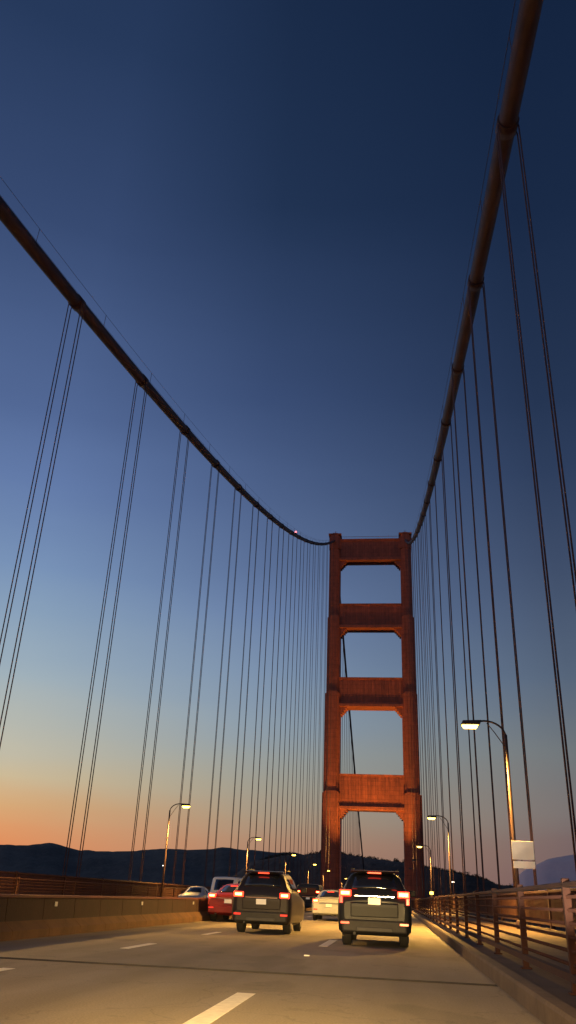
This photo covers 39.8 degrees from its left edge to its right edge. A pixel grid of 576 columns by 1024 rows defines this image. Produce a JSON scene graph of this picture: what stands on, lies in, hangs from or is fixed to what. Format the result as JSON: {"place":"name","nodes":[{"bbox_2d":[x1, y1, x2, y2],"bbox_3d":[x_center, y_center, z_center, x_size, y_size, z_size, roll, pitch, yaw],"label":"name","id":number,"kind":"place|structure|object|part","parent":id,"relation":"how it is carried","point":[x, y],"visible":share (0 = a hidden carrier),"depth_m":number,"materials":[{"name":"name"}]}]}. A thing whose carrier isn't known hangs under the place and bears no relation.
{"place":"outdoors","nodes":[
{"label":"outdoors","id":0,"kind":"place"},
{"bbox_2d":[0,843,302,894],"bbox_3d":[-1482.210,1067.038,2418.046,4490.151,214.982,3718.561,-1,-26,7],"label":"hills","id":1,"kind":"structure","parent":0,"point":[47,858],"depth_m":2213.81,"materials":[{"name":"black"}]},
{"bbox_2d":[0,910,543,1023],"bbox_3d":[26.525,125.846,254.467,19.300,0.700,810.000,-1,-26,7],"label":"road","id":2,"kind":"structure","parent":0,"point":[40,992],"depth_m":10.95,"materials":[{"name":"grey asphalt"}]},
{"bbox_2d":[0,916,310,970],"bbox_3d":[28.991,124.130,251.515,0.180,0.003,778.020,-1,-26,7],"label":"lane marking","id":3,"kind":"object","parent":2,"relation":"on","point":[4,969],"visible":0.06,"depth_m":16.64,"materials":[{"name":"paint"}]},
{"bbox_2d":[0,894,311,940],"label":"median barrier","id":4,"kind":"object","parent":2,"relation":"on","point":[24,916],"visible":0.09,"depth_m":21.05,"materials":[{"name":"concrete"}]},
{"bbox_2d":[178,886,208,897],"bbox_3d":[-6.736,28.343,58.481,2.200,1.490,4.805,-1,-26,7],"label":"saloon car","id":5,"kind":"object","parent":2,"relation":"on","point":[196,892],"visible":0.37,"depth_m":57.76,"materials":[{"name":"silver paint"}]},
{"bbox_2d":[208,884,238,920],"bbox_3d":[-2.227,17.349,35.355,2.200,1.490,4.805,-1,-26,7],"label":"saloon car","id":6,"kind":"object","parent":2,"relation":"on","point":[220,900],"visible":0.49,"depth_m":33.37,"materials":[{"name":"red paint"}]},
{"bbox_3d":[-2.354,16.358,34.494,1.134,0.317,0.604,-1,-26,7],"label":"rear window","id":7,"kind":"part","parent":6,"relation":"part of","materials":[{"name":"grey glass"}]},
{"bbox_2d":[207,877,241,897],"bbox_3d":[-4.113,26.154,54.455,2.156,2.130,5.255,-1,-26,7],"label":"van","id":8,"kind":"object","parent":2,"relation":"on","point":[218,883],"visible":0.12,"depth_m":53.38,"materials":[{"name":"white paint"}]},
{"bbox_2d":[0,957,496,985],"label":"expansion joint","id":9,"kind":"object","parent":2,"relation":"on","point":[251,971],"visible":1,"depth_m":12.02,"materials":[{"name":"metal"}]},
{"bbox_2d":[183,940,336,1023],"bbox_3d":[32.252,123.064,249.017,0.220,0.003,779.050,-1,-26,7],"label":"lane marking","id":10,"kind":"object","parent":2,"relation":"on","point":[215,1012],"visible":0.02,"depth_m":8.04,"materials":[{"name":"paint"}]},
{"bbox_2d":[232,869,306,933],"bbox_3d":[-0.547,12.977,26.553,2.200,1.826,4.705,-1,-26,7],"label":"suv","id":11,"kind":"object","parent":2,"relation":"on","point":[268,897],"visible":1,"depth_m":24.64,"materials":[{"name":"black paint"}]},
{"bbox_3d":[-0.776,11.596,24.956,1.157,0.433,0.257,-1,-26,7],"label":"rear window","id":12,"kind":"part","parent":11,"relation":"part of","materials":[{"name":"black glass"}]},
{"bbox_3d":[0.183,12.354,26.178,0.195,0.464,2.000,-1,-26,7],"label":"side window","id":13,"kind":"part","parent":11,"relation":"part of","materials":[{"name":"black glass"}]},
{"bbox_2d":[297,884,322,907],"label":"van","id":14,"kind":"object","parent":2,"relation":"on","point":[313,890],"visible":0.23,"depth_m":67.05,"materials":[{"name":"grey paint"}]},
{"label":"rear window","id":15,"kind":"part","parent":14,"relation":"part of","materials":[{"name":"black glass"}]},
{"bbox_2d":[312,890,338,919],"bbox_3d":[2.402,21.434,43.379,2.200,1.490,4.805,-1,-26,7],"label":"saloon car","id":16,"kind":"object","parent":2,"relation":"on","point":[324,902],"visible":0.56,"depth_m":41.39,"materials":[{"name":"silver paint"}]},
{"bbox_3d":[2.274,20.443,42.518,1.134,0.317,0.604,-1,-26,7],"label":"rear window","id":17,"kind":"part","parent":16,"relation":"part of","materials":[{"name":"black glass"}]},
{"bbox_2d":[338,868,415,947],"bbox_3d":[2.456,10.948,22.088,2.200,1.826,4.705,-1,-26,7],"label":"suv","id":18,"kind":"object","parent":2,"relation":"on","point":[374,903],"visible":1,"depth_m":20.08,"materials":[{"name":"grey paint"}]},
{"bbox_3d":[2.227,9.566,20.492,1.157,0.433,0.257,-1,-26,7],"label":"rear window","id":19,"kind":"part","parent":18,"relation":"part of","materials":[{"name":"black glass"}]},
{"bbox_2d":[412,911,575,1023],"bbox_3d":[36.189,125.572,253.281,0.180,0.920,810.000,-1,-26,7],"label":"kerb","id":20,"kind":"structure","parent":2,"relation":"on","point":[542,1005],"depth_m":10.00,"materials":[{"name":"concrete"}]},
{"bbox_2d":[0,0,575,884],"label":"sky","id":21,"kind":"structure","parent":0,"point":[274,204],"materials":[{"name":"blue"}]},
{"bbox_2d":[232,852,575,932],"bbox_3d":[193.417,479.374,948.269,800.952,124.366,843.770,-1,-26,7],"label":"headland","id":22,"kind":"structure","parent":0,"point":[378,865],"depth_m":853.96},
{"bbox_2d":[259,850,512,886],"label":"scrub","id":23,"kind":"object","parent":22,"relation":"on","point":[394,859],"visible":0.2,"depth_m":911.75,"materials":[{"name":"green plant"}]},
{"bbox_2d":[411,907,575,1008],"bbox_3d":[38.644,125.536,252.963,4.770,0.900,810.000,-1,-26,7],"label":"sidewalk","id":24,"kind":"structure","parent":0,"point":[555,985],"depth_m":16.88,"materials":[{"name":"concrete"}]},
{"bbox_2d":[412,859,423,906],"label":"street lamp","id":25,"kind":"object","parent":24,"relation":"on","point":[422,879],"visible":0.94,"depth_m":158.32,"materials":[{"name":"paint"}]},
{"bbox_2d":[417,845,431,907],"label":"street lamp","id":26,"kind":"object","parent":24,"relation":"on","point":[419,846],"visible":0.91,"depth_m":118.39,"materials":[{"name":"metal"}]},
{"bbox_2d":[427,815,453,913],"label":"street lamp","id":27,"kind":"object","parent":24,"relation":"on","point":[431,817],"visible":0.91,"depth_m":76.89,"materials":[{"name":"paint"}]},
{"bbox_2d":[461,720,519,928],"bbox_3d":[9.030,13.735,35.343,2.178,8.865,0.340,-1,-26,7],"label":"street lamp","id":28,"kind":"object","parent":24,"relation":"on","point":[469,724],"visible":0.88,"depth_m":35.97,"materials":[{"name":"paint"}]},
{"bbox_2d":[511,841,534,868],"bbox_3d":[10.053,14.660,33.986,0.920,1.100,0.062,-1,-26,7],"label":"road sign","id":29,"kind":"object","parent":28,"relation":"attached to","point":[522,850],"visible":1,"depth_m":33.97,"materials":[{"name":"metal"}]},
{"bbox_2d":[411,878,575,995],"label":"railing","id":30,"kind":"object","parent":24,"relation":"on","point":[565,885],"visible":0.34,"depth_m":12.45,"materials":[{"name":"brown metal"}]},
{"bbox_2d":[429,907,575,935],"bbox_3d":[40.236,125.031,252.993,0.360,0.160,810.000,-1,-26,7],"label":"railing kerb","id":31,"kind":"structure","parent":24,"relation":"on","point":[543,928],"depth_m":32.81,"materials":[{"name":"concrete"}]},
{"bbox_2d":[419,888,575,929],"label":"railing","id":32,"kind":"object","parent":31,"relation":"on","point":[552,903],"visible":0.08,"depth_m":33.41,"materials":[{"name":"orange paint"}]},
{"bbox_2d":[512,855,575,890],"bbox_3d":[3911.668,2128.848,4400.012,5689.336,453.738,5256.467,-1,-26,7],"label":"distant hills","id":33,"kind":"structure","parent":0,"point":[553,870],"depth_m":4515.82,"materials":[{"name":"blue"}]},
{"bbox_3d":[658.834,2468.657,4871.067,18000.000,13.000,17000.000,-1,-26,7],"label":"water","id":34,"kind":"structure","parent":0,"visible":0},
{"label":"pier","id":35,"kind":"structure","parent":34,"relation":"in","visible":0},
{"bbox_2d":[320,531,424,898],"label":"bridge tower","id":36,"kind":"structure","parent":35,"relation":"on","point":[343,795],"depth_m":294.37,"materials":[{"name":"red metal"}]},
{"bbox_2d":[0,178,363,869],"bbox_3d":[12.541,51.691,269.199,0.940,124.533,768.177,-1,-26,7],"label":"cable","id":37,"kind":"object","parent":36,"relation":"attached to","point":[30,246],"visible":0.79,"depth_m":65.08,"materials":[{"name":"paint"}]},
{"bbox_2d":[0,294,85,746],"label":"suspender","id":38,"kind":"object","parent":37,"relation":"hanging from","point":[80,306],"visible":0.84,"depth_m":51.55,"materials":[{"name":"metal"}]},
{"bbox_2d":[62,374,148,876],"bbox_3d":[-14.424,7.423,64.413,1.090,44.882,1.104,-1,-26,7],"label":"suspender","id":39,"kind":"object","parent":37,"relation":"hanging from","point":[144,384],"visible":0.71,"depth_m":63.13,"materials":[{"name":"metal"}]},
{"bbox_2d":[128,425,190,881],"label":"suspender","id":40,"kind":"object","parent":37,"relation":"hanging from","point":[187,433],"visible":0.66,"depth_m":77.55,"materials":[{"name":"metal"}]},
{"bbox_2d":[172,459,219,884],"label":"suspender","id":41,"kind":"object","parent":37,"relation":"hanging from","point":[217,466],"visible":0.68,"depth_m":92.12,"materials":[{"name":"metal"}]},
{"bbox_2d":[204,484,241,883],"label":"suspender","id":42,"kind":"object","parent":37,"relation":"hanging from","point":[240,489],"visible":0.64,"depth_m":106.60,"materials":[{"name":"metal"}]},
{"bbox_2d":[228,501,259,877],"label":"suspender","id":43,"kind":"object","parent":37,"relation":"hanging from","point":[240,695],"visible":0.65,"depth_m":121.40,"materials":[{"name":"metal"}]},
{"bbox_2d":[247,514,272,872],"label":"suspender","id":44,"kind":"object","parent":37,"relation":"hanging from","point":[257,697],"visible":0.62,"depth_m":136.57,"materials":[{"name":"metal"}]},
{"bbox_2d":[262,523,283,870],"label":"suspender","id":45,"kind":"object","parent":37,"relation":"hanging from","point":[275,703],"visible":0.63,"depth_m":150.95,"materials":[{"name":"metal"}]},
{"bbox_2d":[274,532,293,870],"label":"suspender","id":46,"kind":"object","parent":37,"relation":"hanging from","point":[281,704],"visible":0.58,"depth_m":166.05,"materials":[{"name":"metal"}]},
{"bbox_2d":[284,538,300,874],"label":"suspender","id":47,"kind":"object","parent":37,"relation":"hanging from","point":[290,711],"visible":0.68,"depth_m":180.10,"materials":[{"name":"metal"}]},
{"bbox_2d":[293,539,307,881],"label":"suspender","id":48,"kind":"object","parent":37,"relation":"hanging from","point":[298,714],"visible":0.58,"depth_m":195.22,"materials":[{"name":"metal"}]},
{"bbox_2d":[300,542,313,882],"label":"suspender","id":49,"kind":"object","parent":37,"relation":"hanging from","point":[308,721],"visible":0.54,"depth_m":208.27,"materials":[{"name":"metal"}]},
{"bbox_2d":[306,543,318,883],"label":"suspender","id":50,"kind":"object","parent":37,"relation":"hanging from","point":[314,718],"visible":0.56,"depth_m":224.52,"materials":[{"name":"metal"}]},
{"bbox_2d":[312,545,322,875],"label":"suspender","id":51,"kind":"object","parent":37,"relation":"hanging from","point":[319,718],"visible":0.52,"depth_m":240.08,"materials":[{"name":"metal"}]},
{"bbox_2d":[317,542,326,884],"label":"suspender","id":52,"kind":"object","parent":37,"relation":"hanging from","point":[323,723],"visible":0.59,"depth_m":253.60,"materials":[{"name":"metal"}]},
{"bbox_2d":[321,542,330,889],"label":"suspender","id":53,"kind":"object","parent":37,"relation":"hanging from","point":[327,716],"visible":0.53,"depth_m":268.82,"materials":[{"name":"metal"}]},
{"bbox_2d":[325,540,333,888],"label":"suspender","id":54,"kind":"object","parent":37,"relation":"hanging from","point":[330,740],"visible":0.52,"depth_m":280.15,"materials":[{"name":"metal"}]},
{"bbox_2d":[341,717,342,847],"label":"suspender","id":55,"kind":"object","parent":37,"relation":"hanging from","point":[341,819],"visible":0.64,"depth_m":337.23,"materials":[{"name":"metal"}]},
{"bbox_2d":[343,715,344,868],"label":"suspender","id":56,"kind":"object","parent":37,"relation":"hanging from","point":[343,817],"visible":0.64,"depth_m":350.51,"materials":[{"name":"metal"}]},
{"bbox_2d":[345,712,346,873],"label":"suspender","id":57,"kind":"object","parent":37,"relation":"hanging from","point":[345,815],"depth_m":363.38,"materials":[{"name":"metal"}]},
{"bbox_2d":[347,813,347,854],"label":"suspender","id":58,"kind":"object","parent":37,"relation":"hanging from","point":[347,833],"depth_m":377.44,"materials":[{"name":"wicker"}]},
{"bbox_2d":[349,732,349,773],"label":"suspender","id":59,"kind":"object","parent":37,"relation":"hanging from","point":[349,752],"visible":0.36,"depth_m":408.33,"materials":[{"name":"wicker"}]},
{"bbox_2d":[352,748,352,814],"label":"suspender","id":60,"kind":"object","parent":37,"relation":"hanging from","point":[352,767],"visible":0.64,"depth_m":435.29,"materials":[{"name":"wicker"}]},
{"bbox_2d":[353,820,353,872],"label":"suspender","id":61,"kind":"object","parent":37,"relation":"hanging from","point":[353,844],"visible":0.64,"depth_m":431.36,"materials":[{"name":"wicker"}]},
{"bbox_2d":[358,813,358,869],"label":"suspender","id":62,"kind":"object","parent":37,"relation":"hanging from","point":[358,841],"visible":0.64,"depth_m":487.99,"materials":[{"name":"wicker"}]},
{"bbox_2d":[359,825,359,869],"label":"suspender","id":63,"kind":"object","parent":37,"relation":"hanging from","point":[359,847],"visible":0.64,"depth_m":500.45,"materials":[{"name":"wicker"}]},
{"bbox_2d":[404,0,542,885],"bbox_3d":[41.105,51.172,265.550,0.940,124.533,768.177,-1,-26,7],"label":"cable","id":64,"kind":"object","parent":36,"relation":"attached to","point":[527,22],"visible":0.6,"depth_m":44.47,"materials":[{"name":"paint"}]},
{"bbox_2d":[405,544,416,898],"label":"suspender","id":65,"kind":"object","parent":64,"relation":"hanging from","point":[409,719],"visible":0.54,"depth_m":280.55,"materials":[{"name":"metal"}]},
{"bbox_2d":[406,544,418,898],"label":"suspender","id":66,"kind":"object","parent":64,"relation":"hanging from","point":[410,722],"visible":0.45,"depth_m":265.54,"materials":[{"name":"metal"}]},
{"bbox_2d":[407,541,419,898],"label":"suspender","id":67,"kind":"object","parent":64,"relation":"hanging from","point":[411,722],"visible":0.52,"depth_m":250.68,"materials":[{"name":"metal"}]},
{"bbox_2d":[408,544,421,897],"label":"suspender","id":68,"kind":"object","parent":64,"relation":"hanging from","point":[416,728],"visible":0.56,"depth_m":234.18,"materials":[{"name":"metal"}]},
{"bbox_2d":[409,551,422,878],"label":"suspender","id":69,"kind":"object","parent":64,"relation":"hanging from","point":[417,715],"visible":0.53,"depth_m":221.26,"materials":[{"name":"metal"}]},
{"bbox_2d":[410,542,424,891],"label":"suspender","id":70,"kind":"object","parent":64,"relation":"hanging from","point":[415,722],"visible":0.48,"depth_m":205.75,"materials":[{"name":"metal"}]},
{"bbox_2d":[411,539,426,877],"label":"suspender","id":71,"kind":"object","parent":64,"relation":"hanging from","point":[416,701],"visible":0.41,"depth_m":190.74,"materials":[{"name":"metal"}]},
{"bbox_2d":[413,534,429,889],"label":"suspender","id":72,"kind":"object","parent":64,"relation":"hanging from","point":[423,715],"visible":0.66,"depth_m":176.64,"materials":[{"name":"metal"}]},
{"bbox_2d":[415,529,432,896],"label":"suspender","id":73,"kind":"object","parent":64,"relation":"hanging from","point":[421,715],"visible":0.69,"depth_m":161.42,"materials":[{"name":"metal"}]},
{"bbox_2d":[417,523,436,896],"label":"suspender","id":74,"kind":"object","parent":64,"relation":"hanging from","point":[424,718],"visible":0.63,"depth_m":146.31,"materials":[{"name":"metal"}]},
{"bbox_2d":[420,513,441,908],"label":"suspender","id":75,"kind":"object","parent":64,"relation":"hanging from","point":[433,708],"visible":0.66,"depth_m":132.35,"materials":[{"name":"metal"}]},
{"bbox_2d":[424,502,447,909],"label":"suspender","id":76,"kind":"object","parent":64,"relation":"hanging from","point":[438,701],"visible":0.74,"depth_m":117.66,"materials":[{"name":"metal"}]},
{"bbox_2d":[428,481,454,895],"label":"suspender","id":77,"kind":"object","parent":64,"relation":"hanging from","point":[436,687],"visible":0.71,"depth_m":103.22,"materials":[{"name":"metal"}]},
{"bbox_2d":[433,455,464,911],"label":"suspender","id":78,"kind":"object","parent":64,"relation":"hanging from","point":[436,461],"visible":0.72,"depth_m":88.25,"materials":[{"name":"metal"}]},
{"bbox_2d":[441,419,478,891],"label":"suspender","id":79,"kind":"object","parent":64,"relation":"hanging from","point":[445,426],"visible":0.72,"depth_m":74.09,"materials":[{"name":"metal"}]},
{"bbox_2d":[451,364,499,916],"bbox_3d":[14.139,6.905,60.764,1.090,44.882,1.104,-1,-26,7],"label":"suspender","id":80,"kind":"object","parent":64,"relation":"hanging from","point":[456,373],"visible":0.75,"depth_m":59.50,"materials":[{"name":"metal"}]},
{"bbox_2d":[467,275,540,926],"bbox_3d":[12.209,1.961,46.353,1.090,41.080,1.090,-1,-26,7],"label":"suspender","id":81,"kind":"object","parent":64,"relation":"hanging from","point":[474,287],"visible":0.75,"depth_m":45.37,"materials":[{"name":"metal"}]},
{"bbox_2d":[495,114,575,870],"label":"suspender","id":82,"kind":"object","parent":64,"relation":"hanging from","point":[504,133],"visible":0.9,"depth_m":31.96,"materials":[{"name":"metal"}]},
{"bbox_3d":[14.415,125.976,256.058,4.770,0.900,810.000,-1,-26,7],"label":"sidewalk","id":83,"kind":"structure","parent":0,"visible":0},
{"bbox_2d":[0,877,209,896],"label":"railing","id":84,"kind":"object","parent":83,"relation":"on","point":[74,887],"visible":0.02,"depth_m":46.18,"materials":[{"name":"orange paint"}]},
{"bbox_2d":[160,803,189,896],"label":"street lamp","id":85,"kind":"object","parent":83,"relation":"on","point":[183,805],"visible":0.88,"depth_m":76.41,"materials":[{"name":"paint"}]},
{"bbox_2d":[245,837,260,874],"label":"street lamp","id":86,"kind":"object","parent":83,"relation":"on","point":[257,838],"visible":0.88,"depth_m":118.03,"materials":[{"name":"paint"}]},
{"bbox_3d":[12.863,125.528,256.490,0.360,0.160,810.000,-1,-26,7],"label":"railing kerb","id":87,"kind":"structure","parent":83,"relation":"on","visible":0},
{"bbox_2d":[0,871,210,896],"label":"railing","id":88,"kind":"object","parent":87,"relation":"on","point":[155,893],"visible":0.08,"depth_m":55.91,"materials":[{"name":"orange paint"}]}
]}

